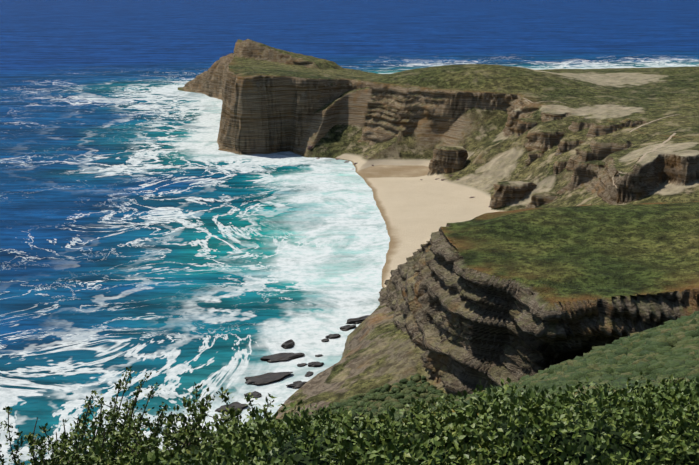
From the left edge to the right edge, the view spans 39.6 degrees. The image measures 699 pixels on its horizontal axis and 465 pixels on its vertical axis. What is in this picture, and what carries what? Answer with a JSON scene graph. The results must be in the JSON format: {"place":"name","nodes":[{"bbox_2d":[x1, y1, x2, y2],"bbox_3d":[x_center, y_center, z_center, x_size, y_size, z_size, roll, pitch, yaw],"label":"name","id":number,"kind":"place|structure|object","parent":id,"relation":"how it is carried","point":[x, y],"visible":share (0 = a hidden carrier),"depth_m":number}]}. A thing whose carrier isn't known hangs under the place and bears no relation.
{"place":"outdoors","nodes":[
{"label":"outdoors","id":0,"kind":"place"},
{"bbox_2d":[0,0,698,464],"bbox_3d":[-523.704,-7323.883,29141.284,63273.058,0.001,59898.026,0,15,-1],"label":"ocean","id":1,"kind":"structure","parent":0,"point":[146,226],"depth_m":1015.17},
{"bbox_2d":[215,145,489,411],"bbox_3d":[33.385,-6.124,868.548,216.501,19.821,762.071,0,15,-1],"label":"sea rocks","id":2,"kind":"object","parent":1,"relation":"in","point":[267,378],"visible":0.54,"depth_m":560.54},
{"bbox_2d":[178,39,698,425],"bbox_3d":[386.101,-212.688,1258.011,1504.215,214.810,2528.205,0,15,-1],"label":"terrain","id":3,"kind":"structure","parent":0,"point":[561,248],"depth_m":870.26},
{"bbox_2d":[0,366,698,464],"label":"shrub","id":4,"kind":"object","parent":3,"relation":"on","point":[672,403],"depth_m":7.80},
{"bbox_2d":[137,311,698,454],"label":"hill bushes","id":5,"kind":"object","parent":3,"relation":"on","point":[667,349],"visible":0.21,"depth_m":218.74},
{"bbox_2d":[166,415,698,464],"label":"shrub","id":6,"kind":"object","parent":3,"relation":"on","point":[300,459],"visible":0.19,"depth_m":7.59},
{"bbox_2d":[612,133,675,187],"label":"footpath","id":7,"kind":"structure","parent":3,"relation":"on","point":[643,156],"depth_m":827.22},
{"bbox_2d":[630,115,673,131],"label":"path","id":8,"kind":"structure","parent":0,"point":[647,123],"depth_m":979.70}
]}

